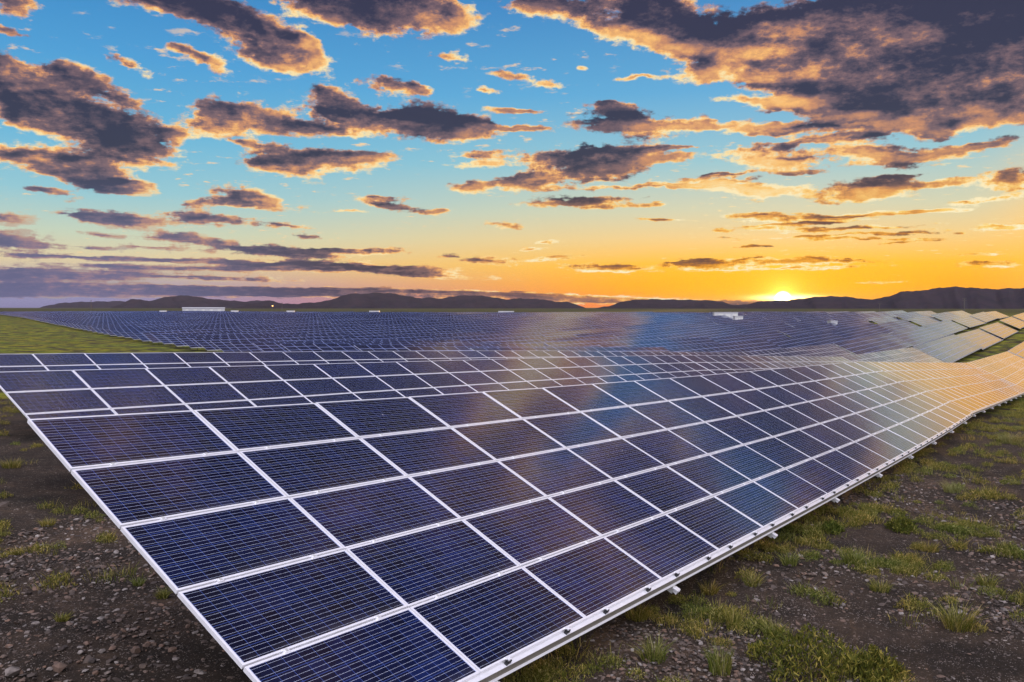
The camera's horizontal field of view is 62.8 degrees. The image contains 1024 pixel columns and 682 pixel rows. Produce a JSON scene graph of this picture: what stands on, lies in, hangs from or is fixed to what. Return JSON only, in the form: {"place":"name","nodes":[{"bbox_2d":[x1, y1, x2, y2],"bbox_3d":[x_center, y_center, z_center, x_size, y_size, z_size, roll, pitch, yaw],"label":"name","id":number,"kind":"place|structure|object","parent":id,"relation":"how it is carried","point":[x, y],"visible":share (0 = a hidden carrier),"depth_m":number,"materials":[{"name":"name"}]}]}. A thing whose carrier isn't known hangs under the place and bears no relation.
{"place":"outdoors","nodes":[
{"label":"outdoors","id":0,"kind":"place"},
{"bbox_2d":[40,301,123,307],"bbox_3d":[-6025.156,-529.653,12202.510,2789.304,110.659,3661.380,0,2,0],"label":"hills","id":1,"kind":"structure","parent":0,"point":[101,304],"depth_m":11337.65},
{"bbox_2d":[111,295,282,307],"bbox_3d":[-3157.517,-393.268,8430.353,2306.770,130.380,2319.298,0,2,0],"label":"hills","id":2,"kind":"structure","parent":0,"point":[180,301],"depth_m":7941.13,"materials":[{"name":"grey"}]},
{"bbox_2d":[182,307,224,310],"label":"warehouse","id":3,"kind":"structure","parent":0,"point":[203,308],"depth_m":1774.47,"materials":[{"name":"white paint"}]},
{"bbox_2d":[231,292,584,308],"bbox_3d":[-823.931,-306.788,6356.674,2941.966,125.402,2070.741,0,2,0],"label":"hills","id":4,"kind":"structure","parent":0,"point":[373,300],"depth_m":5999.90,"materials":[{"name":"grey"}]},
{"bbox_2d":[0,308,1023,681],"bbox_3d":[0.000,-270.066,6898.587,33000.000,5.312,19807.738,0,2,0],"label":"ground","id":5,"kind":"structure","parent":0,"point":[48,478],"depth_m":12.84,"materials":[{"name":"soil"}]},
{"bbox_2d":[85,322,189,332],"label":"solar table","id":6,"kind":"object","parent":5,"relation":"on","point":[91,328],"visible":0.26,"depth_m":301.65,"materials":[{"name":"blue glass"}]},
{"bbox_2d":[97,323,206,333],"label":"solar table","id":7,"kind":"object","parent":5,"relation":"on","point":[101,329],"visible":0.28,"depth_m":279.38,"materials":[{"name":"blue glass"}]},
{"bbox_2d":[103,325,215,336],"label":"solar table","id":8,"kind":"object","parent":5,"relation":"on","point":[109,332],"visible":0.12,"depth_m":263.24,"materials":[{"name":"blue glass"}]},
{"bbox_2d":[109,325,224,336],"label":"solar table","id":9,"kind":"object","parent":5,"relation":"on","point":[116,332],"visible":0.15,"depth_m":252.82,"materials":[{"name":"blue glass"}]},
{"bbox_2d":[117,326,234,339],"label":"solar table","id":10,"kind":"object","parent":5,"relation":"on","point":[123,333],"visible":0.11,"depth_m":239.45,"materials":[{"name":"blue glass"}]},
{"bbox_2d":[124,326,249,339],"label":"solar table","id":11,"kind":"object","parent":5,"relation":"on","point":[132,335],"visible":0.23,"depth_m":234.21,"materials":[{"name":"blue glass"}]},
{"bbox_2d":[143,327,278,343],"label":"solar table","id":12,"kind":"object","parent":5,"relation":"on","point":[151,337],"visible":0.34,"depth_m":215.68,"materials":[{"name":"blue glass"}]},
{"bbox_2d":[153,331,291,343],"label":"solar table","id":13,"kind":"object","parent":5,"relation":"on","point":[162,338],"visible":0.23,"depth_m":200.26,"materials":[{"name":"blue glass"}]},
{"bbox_2d":[164,332,307,346],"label":"solar table","id":14,"kind":"object","parent":5,"relation":"on","point":[175,340],"visible":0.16,"depth_m":187.29,"materials":[{"name":"blue glass"}]},
{"bbox_2d":[0,311,486,319],"bbox_3d":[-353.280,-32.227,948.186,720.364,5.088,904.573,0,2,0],"label":"solar table field","id":15,"kind":"structure","parent":5,"relation":"on","point":[25,314],"depth_m":650.36,"materials":[{"name":"blue glass"}]},
{"bbox_2d":[178,334,318,350],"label":"solar table","id":16,"kind":"object","parent":5,"relation":"on","point":[189,341],"visible":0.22,"depth_m":172.98,"materials":[{"name":"blue glass"}]},
{"bbox_2d":[192,334,349,350],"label":"solar table","id":17,"kind":"object","parent":5,"relation":"on","point":[207,344],"visible":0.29,"depth_m":168.38,"materials":[{"name":"blue glass"}]},
{"bbox_2d":[226,322,317,325],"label":"solar table","id":18,"kind":"object","parent":5,"relation":"on","point":[273,324],"visible":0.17,"depth_m":291.68,"materials":[{"name":"blue glass"}]},
{"bbox_2d":[0,351,566,371],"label":"solar table","id":19,"kind":"object","parent":5,"relation":"on","point":[45,362],"visible":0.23,"depth_m":38.00,"materials":[{"name":"glass"}]},
{"bbox_2d":[210,336,372,351],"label":"solar table","id":20,"kind":"object","parent":5,"relation":"on","point":[225,345],"visible":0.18,"depth_m":156.45,"materials":[{"name":"blue glass"}]},
{"bbox_2d":[250,323,345,327],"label":"solar table","id":21,"kind":"object","parent":5,"relation":"on","point":[333,324],"visible":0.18,"depth_m":273.32,"materials":[{"name":"blue glass"}]},
{"bbox_2d":[230,339,395,351],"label":"solar table","id":22,"kind":"object","parent":5,"relation":"on","point":[249,346],"visible":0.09,"depth_m":139.25,"materials":[{"name":"blue glass"}]},
{"bbox_2d":[278,325,377,332],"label":"solar table","id":23,"kind":"object","parent":5,"relation":"on","point":[312,328],"visible":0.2,"depth_m":248.36,"materials":[{"name":"blue glass"}]},
{"bbox_2d":[253,339,424,351],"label":"solar table","id":24,"kind":"object","parent":5,"relation":"on","point":[271,346],"visible":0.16,"depth_m":129.07,"materials":[{"name":"blue glass"}]},
{"bbox_2d":[0,355,714,418],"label":"solar table","id":25,"kind":"object","parent":5,"relation":"on","point":[54,394],"visible":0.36,"depth_m":25.50,"materials":[{"name":"glass"}]},
{"bbox_2d":[281,339,461,351],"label":"solar table","id":26,"kind":"object","parent":5,"relation":"on","point":[298,347],"visible":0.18,"depth_m":119.94,"materials":[{"name":"blue glass"}]},
{"bbox_2d":[349,329,460,336],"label":"solar table","id":27,"kind":"object","parent":5,"relation":"on","point":[448,331],"visible":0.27,"depth_m":207.71,"materials":[{"name":"blue glass"}]},
{"bbox_2d":[314,342,500,350],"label":"solar table","id":28,"kind":"object","parent":5,"relation":"on","point":[337,347],"visible":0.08,"depth_m":109.58,"materials":[{"name":"blue glass"}]},
{"bbox_2d":[371,332,480,339],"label":"solar table","id":29,"kind":"object","parent":5,"relation":"on","point":[391,337],"visible":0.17,"depth_m":191.46,"materials":[{"name":"blue glass"}]},
{"bbox_2d":[354,343,546,350],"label":"solar table","id":30,"kind":"object","parent":5,"relation":"on","point":[397,347],"visible":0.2,"depth_m":101.52,"materials":[{"name":"blue glass"}]},
{"bbox_2d":[396,332,512,339],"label":"solar table","id":31,"kind":"object","parent":5,"relation":"on","point":[466,335],"visible":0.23,"depth_m":185.18,"materials":[{"name":"blue glass"}]},
{"bbox_2d":[434,323,514,331],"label":"solar table","id":32,"kind":"object","parent":5,"relation":"on","point":[457,327],"visible":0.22,"depth_m":246.88,"materials":[{"name":"blue glass"}]},
{"bbox_2d":[428,333,544,339],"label":"solar table","id":33,"kind":"object","parent":5,"relation":"on","point":[506,336],"visible":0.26,"depth_m":177.23,"materials":[{"name":"blue glass"}]},
{"bbox_2d":[457,323,541,332],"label":"solar table","id":34,"kind":"object","parent":5,"relation":"on","point":[470,330],"visible":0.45,"depth_m":236.63,"materials":[{"name":"blue glass"}]},
{"bbox_2d":[27,361,972,681],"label":"solar table","id":35,"kind":"object","parent":5,"relation":"on","point":[481,537],"visible":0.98,"depth_m":10.52,"materials":[{"name":"glass"}]},
{"bbox_2d":[404,346,597,350],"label":"solar table","id":36,"kind":"object","parent":5,"relation":"on","point":[438,348],"visible":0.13,"depth_m":90.27,"materials":[{"name":"blue glass"}]},
{"bbox_2d":[473,317,538,323],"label":"solar table","id":37,"kind":"object","parent":5,"relation":"on","point":[515,319],"visible":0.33,"depth_m":303.61,"materials":[{"name":"blue glass"}]},
{"bbox_2d":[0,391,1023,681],"bbox_3d":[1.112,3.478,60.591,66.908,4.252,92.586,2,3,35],"label":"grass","id":38,"kind":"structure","parent":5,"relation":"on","point":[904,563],"depth_m":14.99,"materials":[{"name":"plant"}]},
{"bbox_2d":[460,336,575,341],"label":"solar table","id":39,"kind":"object","parent":5,"relation":"on","point":[507,339],"visible":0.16,"depth_m":161.02,"materials":[{"name":"blue glass"}]},
{"bbox_2d":[481,325,566,332],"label":"solar table","id":40,"kind":"object","parent":5,"relation":"on","point":[527,329],"visible":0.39,"depth_m":227.76,"materials":[{"name":"blue glass"}]},
{"bbox_2d":[509,327,592,336],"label":"solar table","id":41,"kind":"object","parent":5,"relation":"on","point":[543,331],"visible":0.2,"depth_m":214.54,"materials":[{"name":"blue glass"}]},
{"bbox_2d":[499,335,617,345],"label":"solar table","id":42,"kind":"object","parent":5,"relation":"on","point":[566,339],"visible":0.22,"depth_m":153.01,"materials":[{"name":"blue glass"}]},
{"bbox_2d":[470,347,670,351],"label":"solar table","id":43,"kind":"object","parent":5,"relation":"on","point":[650,349],"visible":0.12,"depth_m":88.30,"materials":[{"name":"blue glass"}]},
{"bbox_2d":[540,319,603,325],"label":"solar table","id":44,"kind":"object","parent":5,"relation":"on","point":[570,322],"visible":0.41,"depth_m":270.61,"materials":[{"name":"blue glass"}]},
{"bbox_2d":[540,327,624,336],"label":"solar table","id":45,"kind":"object","parent":5,"relation":"on","point":[561,333],"visible":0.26,"depth_m":203.67,"materials":[{"name":"blue glass"}]},
{"bbox_2d":[564,320,629,328],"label":"solar table","id":46,"kind":"object","parent":5,"relation":"on","point":[580,325],"visible":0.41,"depth_m":257.73,"materials":[{"name":"blue glass"}]},
{"bbox_2d":[544,337,661,346],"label":"solar table","id":47,"kind":"object","parent":5,"relation":"on","point":[591,342],"visible":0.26,"depth_m":139.19,"materials":[{"name":"blue glass"}]},
{"bbox_2d":[575,327,658,337],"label":"solar table","id":48,"kind":"object","parent":5,"relation":"on","point":[613,333],"visible":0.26,"depth_m":195.31,"materials":[{"name":"blue glass"}]},
{"bbox_2d":[591,321,655,329],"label":"solar table","id":49,"kind":"object","parent":5,"relation":"on","point":[620,325],"visible":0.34,"depth_m":247.55,"materials":[{"name":"blue glass"}]},
{"bbox_2d":[623,604,656,621],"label":"grass tuft","id":50,"kind":"object","parent":5,"relation":"on","point":[631,613],"visible":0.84,"depth_m":11.42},
{"bbox_2d":[627,316,677,321],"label":"solar table","id":51,"kind":"object","parent":5,"relation":"on","point":[651,319],"visible":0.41,"depth_m":292.20,"materials":[{"name":"blue glass"}]},
{"bbox_2d":[558,351,748,356],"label":"solar table","id":52,"kind":"object","parent":5,"relation":"on","point":[596,353],"visible":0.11,"depth_m":72.01,"materials":[{"name":"glass"}]},
{"bbox_2d":[629,629,677,664],"bbox_3d":[1.651,3.573,9.813,0.690,0.324,0.656,0,2,-8],"label":"grass tuft","id":53,"kind":"object","parent":5,"relation":"on","point":[656,655],"visible":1,"depth_m":9.79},
{"bbox_2d":[622,320,686,329],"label":"solar table","id":54,"kind":"object","parent":5,"relation":"on","point":[661,324],"visible":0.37,"depth_m":238.56,"materials":[{"name":"blue glass"}]},
{"bbox_2d":[614,328,697,337],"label":"solar table","id":55,"kind":"object","parent":5,"relation":"on","point":[659,333],"visible":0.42,"depth_m":184.34,"materials":[{"name":"blue glass"}]},
{"bbox_2d":[598,337,717,347],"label":"solar table","id":56,"kind":"object","parent":5,"relation":"on","point":[674,343],"visible":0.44,"depth_m":132.63,"materials":[{"name":"blue glass"}]},
{"bbox_2d":[654,322,717,329],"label":"solar table","id":57,"kind":"object","parent":5,"relation":"on","point":[695,325],"visible":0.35,"depth_m":228.46,"materials":[{"name":"blue glass"}]},
{"bbox_2d":[658,328,744,339],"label":"solar table","id":58,"kind":"object","parent":5,"relation":"on","point":[724,332],"visible":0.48,"depth_m":176.69,"materials":[{"name":"blue glass"}]},
{"bbox_2d":[695,577,727,595],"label":"grass tuft","id":59,"kind":"object","parent":5,"relation":"on","point":[708,589],"visible":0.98,"depth_m":12.83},
{"bbox_2d":[699,637,736,677],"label":"grass stalks","id":60,"kind":"object","parent":5,"relation":"on","point":[712,660],"depth_m":9.42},
{"bbox_2d":[665,339,781,351],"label":"solar table","id":61,"kind":"object","parent":5,"relation":"on","point":[751,345],"visible":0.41,"depth_m":122.41,"materials":[{"name":"blue glass"}]},
{"bbox_2d":[693,322,754,331],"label":"solar table","id":62,"kind":"object","parent":5,"relation":"on","point":[730,325],"visible":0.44,"depth_m":219.00,"materials":[{"name":"blue glass"}]},
{"bbox_2d":[718,606,745,628],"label":"grass stalks","id":63,"kind":"object","parent":5,"relation":"on","point":[728,619],"depth_m":11.12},
{"bbox_2d":[714,318,762,324],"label":"solar table","id":64,"kind":"object","parent":5,"relation":"on","point":[737,321],"visible":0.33,"depth_m":260.24,"materials":[{"name":"blue glass"}]},
{"bbox_2d":[710,331,788,342],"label":"solar table","id":65,"kind":"object","parent":5,"relation":"on","point":[765,336],"visible":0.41,"depth_m":164.58,"materials":[{"name":"blue glass"}]},
{"bbox_2d":[736,563,765,587],"bbox_3d":[3.785,3.702,13.177,0.526,0.289,0.521,0,2,0],"label":"grass tuft","id":66,"kind":"object","parent":5,"relation":"on","point":[749,579],"visible":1,"depth_m":13.12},
{"bbox_2d":[735,323,793,333],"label":"solar table","id":67,"kind":"object","parent":5,"relation":"on","point":[762,328],"visible":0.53,"depth_m":206.15,"materials":[{"name":"blue glass"}]},
{"bbox_2d":[682,355,851,373],"bbox_3d":[23.718,2.833,66.854,4.690,5.109,39.628,2,3,35],"label":"solar table","id":68,"kind":"object","parent":5,"relation":"on","point":[715,364],"visible":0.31,"depth_m":59.72,"materials":[{"name":"glass"}]},
{"bbox_2d":[748,614,792,638],"bbox_3d":[3.376,3.708,10.914,0.600,0.290,0.573,0,2,0],"label":"grass tuft","id":69,"kind":"object","parent":5,"relation":"on","point":[766,627],"visible":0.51,"depth_m":10.95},
{"bbox_2d":[749,318,795,326],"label":"solar table","id":70,"kind":"object","parent":5,"relation":"on","point":[769,322],"visible":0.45,"depth_m":249.68,"materials":[{"name":"blue glass"}]},
{"bbox_2d":[773,548,807,566],"bbox_3d":[4.719,3.663,14.285,0.653,0.295,0.614,0,2,0],"label":"grass tuft","id":71,"kind":"object","parent":5,"relation":"on","point":[791,561],"visible":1,"depth_m":14.24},
{"bbox_2d":[743,344,854,356],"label":"solar table","id":72,"kind":"object","parent":5,"relation":"on","point":[830,350],"visible":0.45,"depth_m":112.18,"materials":[{"name":"glass"}]},
{"bbox_2d":[767,331,847,347],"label":"solar table","id":73,"kind":"object","parent":5,"relation":"on","point":[821,338],"visible":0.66,"depth_m":152.91,"materials":[{"name":"blue glass"}]},
{"bbox_2d":[786,318,829,326],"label":"solar table","id":74,"kind":"object","parent":5,"relation":"on","point":[807,322],"visible":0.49,"depth_m":237.26,"materials":[{"name":"blue glass"}]},
{"bbox_2d":[778,323,838,336],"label":"solar table","id":75,"kind":"object","parent":5,"relation":"on","point":[808,329],"visible":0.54,"depth_m":195.06,"materials":[{"name":"blue glass"}]},
{"bbox_2d":[744,622,873,681],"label":"grass clump","id":76,"kind":"object","parent":5,"relation":"on","point":[827,669],"visible":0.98,"depth_m":9.67,"materials":[{"name":"green plant"}]},
{"bbox_2d":[794,314,834,320],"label":"solar table","id":77,"kind":"object","parent":5,"relation":"on","point":[825,316],"visible":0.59,"depth_m":286.85,"materials":[{"name":"blue glass"}]},
{"bbox_2d":[821,519,844,534],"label":"bush","id":78,"kind":"object","parent":5,"relation":"on","point":[834,526],"visible":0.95,"depth_m":16.79,"materials":[{"name":"green plant"}]},
{"bbox_2d":[828,319,869,328],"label":"solar table","id":79,"kind":"object","parent":5,"relation":"on","point":[846,324],"visible":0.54,"depth_m":227.71,"materials":[{"name":"blue glass"}]},
{"bbox_2d":[829,314,870,321],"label":"solar table","id":80,"kind":"object","parent":5,"relation":"on","point":[847,318],"visible":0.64,"depth_m":275.43,"materials":[{"name":"blue glass"}]},
{"bbox_2d":[830,545,878,565],"bbox_3d":[5.881,3.663,14.373,0.809,0.369,0.899,-2,3,-37],"label":"grass tuft","id":81,"kind":"object","parent":5,"relation":"on","point":[855,557],"visible":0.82,"depth_m":14.35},
{"bbox_2d":[830,323,892,339],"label":"solar table","id":82,"kind":"object","parent":5,"relation":"on","point":[861,331],"visible":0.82,"depth_m":184.81,"materials":[{"name":"blue glass"}]},
{"bbox_2d":[833,333,913,354],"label":"solar table","id":83,"kind":"object","parent":5,"relation":"on","point":[878,343],"visible":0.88,"depth_m":141.08,"materials":[{"name":"blue glass"}]},
{"bbox_2d":[843,643,910,681],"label":"grass clump","id":84,"kind":"object","parent":5,"relation":"on","point":[880,660],"visible":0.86,"depth_m":9.67,"materials":[{"name":"green plant"}]},
{"bbox_2d":[865,576,897,592],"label":"grass tuft","id":85,"kind":"object","parent":5,"relation":"on","point":[874,588],"visible":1,"depth_m":12.94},
{"bbox_2d":[866,316,900,323],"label":"solar table","id":86,"kind":"object","parent":5,"relation":"on","point":[883,319],"visible":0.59,"depth_m":262.52,"materials":[{"name":"blue glass"}]},
{"bbox_2d":[842,347,946,362],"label":"solar table","id":87,"kind":"object","parent":5,"relation":"on","point":[912,354],"visible":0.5,"depth_m":101.23,"materials":[{"name":"glass"}]},
{"bbox_2d":[876,320,918,332],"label":"solar table","id":88,"kind":"object","parent":5,"relation":"on","point":[897,326],"visible":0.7,"depth_m":218.39,"materials":[{"name":"blue glass"}]},
{"bbox_2d":[884,515,919,534],"bbox_3d":[7.929,3.696,16.983,0.763,0.380,0.759,0,2,0],"label":"bush","id":89,"kind":"object","parent":5,"relation":"on","point":[907,524],"visible":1,"depth_m":16.91,"materials":[{"name":"green plant"}]},
{"bbox_2d":[893,312,924,321],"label":"solar table","id":90,"kind":"object","parent":5,"relation":"on","point":[906,316],"visible":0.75,"depth_m":295.09,"materials":[{"name":"blue glass"}]},
{"bbox_2d":[889,326,944,345],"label":"solar table","id":91,"kind":"object","parent":5,"relation":"on","point":[918,335],"visible":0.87,"depth_m":173.41,"materials":[{"name":"blue glass"}]},
{"bbox_2d":[908,316,940,325],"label":"solar table","id":92,"kind":"object","parent":5,"relation":"on","point":[925,320],"visible":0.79,"depth_m":251.85,"materials":[{"name":"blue glass"}]},
{"bbox_2d":[866,362,1023,416],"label":"solar table","id":93,"kind":"object","parent":5,"relation":"on","point":[974,390],"visible":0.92,"depth_m":48.50,"materials":[{"name":"glass"}]},
{"bbox_2d":[923,320,966,335],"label":"solar table","id":94,"kind":"object","parent":5,"relation":"on","point":[946,327],"visible":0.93,"depth_m":205.56,"materials":[{"name":"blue glass"}]},
{"bbox_2d":[931,312,960,320],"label":"solar table","id":95,"kind":"object","parent":5,"relation":"on","point":[943,316],"visible":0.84,"depth_m":285.14,"materials":[{"name":"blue glass"}]},
{"bbox_2d":[914,334,982,362],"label":"solar table","id":96,"kind":"object","parent":5,"relation":"on","point":[950,348],"visible":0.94,"depth_m":128.84,"materials":[{"name":"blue glass"}]},
{"bbox_2d":[933,478,965,493],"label":"dry grass tuft","id":97,"kind":"object","parent":5,"relation":"on","point":[951,489],"visible":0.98,"depth_m":21.40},
{"bbox_2d":[919,596,993,632],"bbox_3d":[5.979,3.640,11.385,0.937,0.486,1.148,0,2,0],"label":"grass tuft","id":98,"kind":"object","parent":5,"relation":"on","point":[950,622],"visible":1,"depth_m":11.27,"materials":[{"name":"plant"}]},
{"bbox_2d":[951,316,985,327],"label":"solar table","id":99,"kind":"object","parent":5,"relation":"on","point":[968,321],"visible":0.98,"depth_m":241.33,"materials":[{"name":"blue glass"}]},
{"bbox_2d":[957,329,1003,351],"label":"solar table","id":100,"kind":"object","parent":5,"relation":"on","point":[983,338],"visible":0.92,"depth_m":163.50,"materials":[{"name":"blue glass"}]},
{"bbox_2d":[969,312,997,322],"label":"solar table","id":101,"kind":"object","parent":5,"relation":"on","point":[985,317],"visible":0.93,"depth_m":273.84,"materials":[{"name":"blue glass"}]},
{"bbox_2d":[968,569,1004,586],"bbox_3d":[7.595,3.781,13.379,0.556,0.278,0.644,-2,3,-40],"label":"grass tuft","id":102,"kind":"object","parent":5,"relation":"on","point":[989,582],"visible":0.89,"depth_m":13.38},
{"bbox_2d":[967,351,1023,387],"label":"solar table","id":103,"kind":"object","parent":5,"relation":"on","point":[1008,366],"visible":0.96,"depth_m":80.58,"materials":[{"name":"glass"}]},
{"bbox_2d":[980,322,1018,338],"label":"solar table","id":104,"kind":"object","parent":5,"relation":"on","point":[1000,330],"visible":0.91,"depth_m":194.31,"materials":[{"name":"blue glass"}]},
{"bbox_2d":[994,429,1023,443],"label":"dry grass tuft","id":105,"kind":"object","parent":5,"relation":"on","point":[1009,441],"visible":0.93,"depth_m":31.39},
{"bbox_2d":[1000,317,1023,328],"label":"solar table","id":106,"kind":"object","parent":5,"relation":"on","point":[1015,322],"visible":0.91,"depth_m":228.87,"materials":[{"name":"blue glass"}]},
{"bbox_2d":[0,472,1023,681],"bbox_3d":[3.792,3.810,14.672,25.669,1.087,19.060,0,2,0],"label":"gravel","id":107,"kind":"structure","parent":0,"point":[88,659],"depth_m":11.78,"materials":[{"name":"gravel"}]},
{"bbox_2d":[0,0,1023,307],"label":"sky","id":108,"kind":"structure","parent":0,"point":[584,153],"materials":[{"name":"blue"}]},
{"bbox_2d":[595,286,1023,308],"bbox_3d":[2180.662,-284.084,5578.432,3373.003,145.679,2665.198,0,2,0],"label":"hills","id":109,"kind":"structure","parent":0,"point":[955,296],"depth_m":5085.52,"materials":[{"name":"grey"}]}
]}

